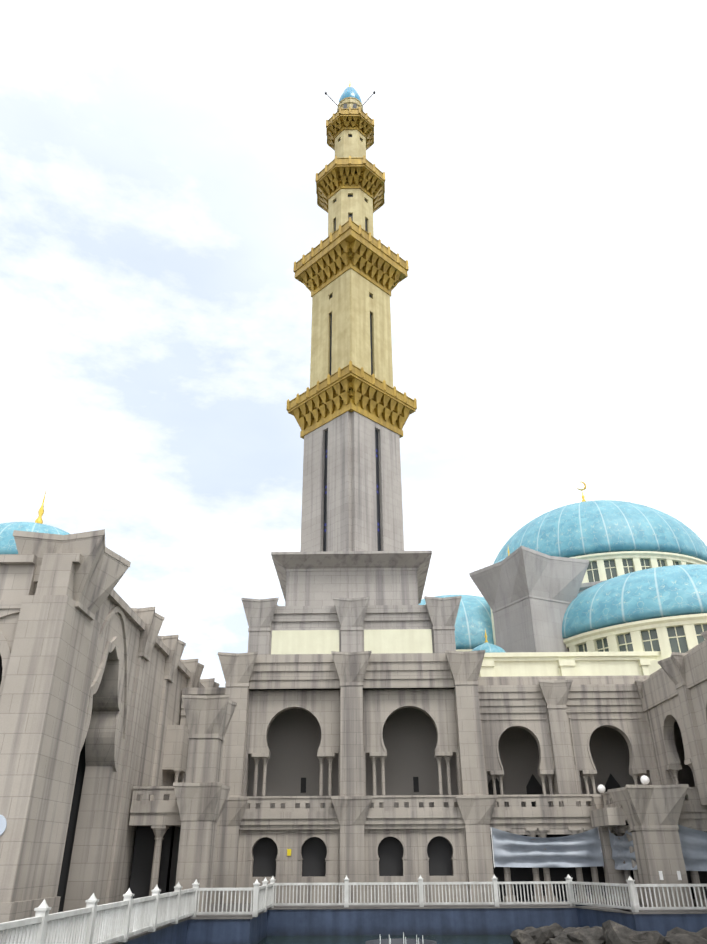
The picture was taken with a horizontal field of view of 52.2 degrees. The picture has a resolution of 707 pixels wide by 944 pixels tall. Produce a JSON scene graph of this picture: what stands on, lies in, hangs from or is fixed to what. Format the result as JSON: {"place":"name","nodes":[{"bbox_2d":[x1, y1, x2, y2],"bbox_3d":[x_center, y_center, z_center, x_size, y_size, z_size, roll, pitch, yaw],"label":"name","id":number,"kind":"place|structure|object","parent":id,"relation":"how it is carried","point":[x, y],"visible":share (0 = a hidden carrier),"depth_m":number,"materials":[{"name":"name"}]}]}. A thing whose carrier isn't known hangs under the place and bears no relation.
{"place":"outdoors","nodes":[
{"label":"outdoors","id":0,"kind":"place"},
{"bbox_2d":[0,522,69,553],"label":"dome","id":1,"kind":"structure","parent":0,"point":[7,543],"depth_m":35.63,"materials":[{"name":"blue tile"}]},
{"bbox_2d":[35,491,45,523],"bbox_3d":[-17.123,2.013,39.651,0.440,2.600,0.440,-1,-28,0],"label":"dome finial","id":2,"kind":"object","parent":1,"relation":"on","point":[40,514],"visible":0.71,"depth_m":39.41,"materials":[{"name":"gold metal"}]},
{"bbox_2d":[286,107,416,438],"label":"minaret balconies","id":3,"kind":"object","parent":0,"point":[333,256],"visible":0.58,"depth_m":61.67,"materials":[{"name":"gold metal"}]},
{"bbox_2d":[325,449,378,531],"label":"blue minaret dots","id":4,"kind":"object","parent":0,"point":[326,491],"visible":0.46,"depth_m":52.47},
{"bbox_2d":[0,0,706,686],"label":"sky","id":5,"kind":"structure","parent":0,"point":[543,162],"materials":[{"name":"white"}]},
{"bbox_2d":[1,900,706,943],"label":"walkway paving","id":6,"kind":"structure","parent":0,"point":[618,910],"depth_m":32.65,"materials":[{"name":"grey concrete"}]},
{"bbox_2d":[0,529,236,937],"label":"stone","id":7,"kind":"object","parent":6,"relation":"on","point":[111,676],"depth_m":28.64,"materials":[{"name":"grey stone"}]},
{"bbox_2d":[0,815,6,835],"bbox_3d":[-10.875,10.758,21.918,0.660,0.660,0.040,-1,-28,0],"label":"globe lamp","id":8,"kind":"object","parent":7,"relation":"attached to","point":[3,823],"visible":1,"depth_m":21.92,"materials":[{"name":"white glass"}]},
{"bbox_2d":[149,769,185,895],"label":"columns","id":9,"kind":"structure","parent":6,"relation":"on","point":[159,831],"depth_m":31.62,"materials":[{"name":"stone"}]},
{"bbox_2d":[0,874,706,943],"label":"railing","id":10,"kind":"object","parent":6,"relation":"on","point":[92,922],"visible":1,"depth_m":28.02,"materials":[{"name":"white paint"}]},
{"bbox_2d":[211,650,496,903],"bbox_3d":[-0.007,19.126,44.726,15.300,12.410,14.525,-1,-28,0],"label":"stone arcade","id":11,"kind":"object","parent":6,"relation":"on","point":[351,703],"visible":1,"depth_m":38.57},
{"bbox_2d":[241,551,461,654],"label":"base stone","id":12,"kind":"object","parent":11,"relation":"on","point":[351,596],"visible":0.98,"depth_m":45.92,"materials":[{"name":"grey stone"}]},
{"bbox_2d":[300,411,403,551],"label":"minaret shaft","id":13,"kind":"object","parent":12,"relation":"on","point":[351,497],"visible":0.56,"depth_m":52.22,"materials":[{"name":"grey stone"}]},
{"bbox_2d":[310,97,392,387],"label":"minaret shaft","id":14,"kind":"object","parent":13,"relation":"on","point":[350,305],"visible":0.52,"depth_m":60.35,"materials":[{"name":"beige stone"}]},
{"bbox_2d":[325,91,374,105],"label":"minaret rods","id":15,"kind":"object","parent":14,"relation":"attached to","point":[337,105],"visible":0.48,"depth_m":75.19,"materials":[{"name":"grey metal"}]},
{"bbox_2d":[339,87,361,102],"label":"minaret dome","id":16,"kind":"structure","parent":14,"relation":"on","point":[349,92],"depth_m":75.10,"materials":[{"name":"blue tile"}]},
{"bbox_2d":[323,104,380,551],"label":"minaret window slits","id":17,"kind":"object","parent":13,"relation":"in","point":[377,465],"visible":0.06,"depth_m":53.92,"materials":[{"name":"black glass"}]},
{"bbox_2d":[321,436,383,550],"bbox_3d":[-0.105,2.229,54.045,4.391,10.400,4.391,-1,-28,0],"label":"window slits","id":18,"kind":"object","parent":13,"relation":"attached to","point":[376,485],"depth_m":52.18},
{"bbox_2d":[271,629,432,653],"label":"wall panels","id":19,"kind":"object","parent":12,"relation":"attached to","point":[375,641],"visible":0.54,"depth_m":43.20,"materials":[{"name":"beige paint"}]},
{"bbox_2d":[247,708,457,808],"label":"arched openings","id":20,"kind":"object","parent":11,"relation":"in","point":[409,735],"depth_m":42.26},
{"bbox_2d":[248,756,456,876],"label":"columns","id":21,"kind":"structure","parent":11,"relation":"attached to","point":[330,759],"depth_m":39.45,"materials":[{"name":"grey stone"}]},
{"bbox_2d":[253,777,452,876],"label":"arched windows","id":22,"kind":"structure","parent":11,"relation":"in","point":[314,851],"depth_m":37.53,"materials":[{"name":"black glass"}]},
{"bbox_2d":[456,551,706,674],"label":"dome drum","id":23,"kind":"object","parent":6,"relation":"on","point":[636,628],"visible":0.15,"depth_m":52.77,"materials":[{"name":"beige paint"}]},
{"bbox_2d":[419,595,493,649],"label":"dome","id":24,"kind":"structure","parent":23,"relation":"on","point":[473,622],"depth_m":67.35,"materials":[{"name":"tile"}]},
{"bbox_2d":[485,481,585,642],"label":"dome finials","id":25,"kind":"object","parent":23,"relation":"on","point":[583,500],"visible":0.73,"depth_m":86.98,"materials":[{"name":"gold metal"}]},
{"bbox_2d":[494,500,706,563],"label":"dome","id":26,"kind":"structure","parent":23,"relation":"on","point":[585,528],"depth_m":73.63,"materials":[{"name":"tile"}]},
{"bbox_2d":[562,564,706,637],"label":"dome","id":27,"kind":"structure","parent":23,"relation":"on","point":[661,592],"depth_m":53.00,"materials":[{"name":"tile"}]},
{"bbox_2d":[578,559,706,652],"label":"dome windows","id":28,"kind":"structure","parent":23,"relation":"in","point":[673,641],"depth_m":51.90,"materials":[{"name":"grey glass"}]},
{"bbox_2d":[257,935,512,943],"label":"water","id":29,"kind":"structure","parent":0,"point":[472,939],"depth_m":30.80,"materials":[{"name":"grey liquid"}]},
{"bbox_2d":[365,939,436,943],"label":"fountain ring","id":30,"kind":"object","parent":29,"relation":"in","point":[399,941],"visible":0.92,"depth_m":27.13,"materials":[{"name":"grey"}]},
{"bbox_2d":[380,932,422,943],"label":"fountain jets","id":31,"kind":"object","parent":29,"relation":"on","point":[403,939],"visible":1,"depth_m":26.30,"materials":[{"name":"white liquid"}]},
{"bbox_2d":[510,923,563,943],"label":"rock","id":32,"kind":"object","parent":29,"relation":"in","point":[533,935],"visible":0.75,"depth_m":28.60,"materials":[{"name":"grey stone"}]},
{"bbox_2d":[546,931,574,943],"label":"rock","id":33,"kind":"object","parent":29,"relation":"on","point":[561,938],"visible":0.71,"depth_m":27.81,"materials":[{"name":"grey stone"}]},
{"bbox_2d":[554,927,579,937],"bbox_3d":[8.698,18.316,28.396,2.016,0.632,1.586,-7,-29,11],"label":"rock","id":34,"kind":"object","parent":29,"relation":"in","point":[569,929],"visible":0.12,"depth_m":28.63,"materials":[{"name":"grey stone"}]},
{"bbox_2d":[567,928,605,943],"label":"rock","id":35,"kind":"object","parent":29,"relation":"in","point":[587,936],"visible":0.54,"depth_m":27.44,"materials":[{"name":"grey stone"}]},
{"bbox_2d":[602,920,664,943],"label":"rock","id":36,"kind":"object","parent":29,"relation":"in","point":[615,932],"visible":0.94,"depth_m":26.29,"materials":[{"name":"grey stone"}]},
{"bbox_2d":[662,931,706,943],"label":"rock","id":37,"kind":"object","parent":29,"relation":"in","point":[687,938],"visible":0.88,"depth_m":25.39,"materials":[{"name":"grey stone"}]},
{"bbox_2d":[669,927,706,939],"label":"rock","id":38,"kind":"object","parent":29,"relation":"in","point":[702,932],"visible":0.23,"depth_m":26.47,"materials":[{"name":"grey stone"}]},
{"bbox_2d":[469,546,605,651],"bbox_3d":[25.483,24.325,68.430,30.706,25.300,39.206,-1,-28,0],"label":"column capital","id":39,"kind":"object","parent":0,"point":[529,595],"visible":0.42,"depth_m":57.19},
{"bbox_2d":[478,631,706,906],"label":"wing","id":40,"kind":"structure","parent":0,"point":[560,719],"depth_m":37.88,"materials":[{"name":"grey stone"}]},
{"bbox_2d":[479,651,660,676],"bbox_3d":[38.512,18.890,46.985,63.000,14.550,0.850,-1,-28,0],"label":"parapet","id":41,"kind":"structure","parent":40,"relation":"attached to","point":[623,663],"depth_m":50.12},
{"bbox_2d":[472,642,504,652],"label":"cupola","id":42,"kind":"object","parent":41,"relation":"on","point":[487,647],"visible":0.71,"depth_m":51.26,"materials":[{"name":"tile"}]},
{"bbox_2d":[491,828,681,879],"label":"white fittings","id":43,"kind":"object","parent":40,"relation":"attached to","point":[678,875],"visible":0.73,"depth_m":32.01,"materials":[{"name":"white"}]},
{"bbox_2d":[487,722,694,806],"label":"arched openings","id":44,"kind":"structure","parent":40,"relation":"attached to","point":[519,751],"depth_m":43.04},
{"bbox_2d":[490,764,706,905],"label":"columns","id":45,"kind":"structure","parent":40,"relation":"attached to","point":[694,875],"depth_m":36.48,"materials":[{"name":"grey stone"}]},
{"bbox_2d":[492,825,706,870],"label":"fabric drapes","id":46,"kind":"object","parent":40,"relation":"attached to","point":[583,849],"visible":0.83,"depth_m":36.67,"materials":[{"name":"fabric"}]},
{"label":"lamp bases","id":47,"kind":"object","parent":40,"relation":"on","visible":0},
{"bbox_2d":[597,775,649,792],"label":"globe lamps","id":48,"kind":"object","parent":47,"relation":"on","point":[644,779],"visible":0.94,"depth_m":34.55,"materials":[{"name":"white glass"}]},
{"bbox_3d":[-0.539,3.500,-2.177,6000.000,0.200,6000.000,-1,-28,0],"label":"ground","id":49,"kind":"structure","parent":0,"visible":0},
{"bbox_2d":[122,900,706,943],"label":"pool walls","id":50,"kind":"structure","parent":49,"relation":"on","point":[373,922],"depth_m":32.35,"materials":[{"name":"blue tile"}]}
]}

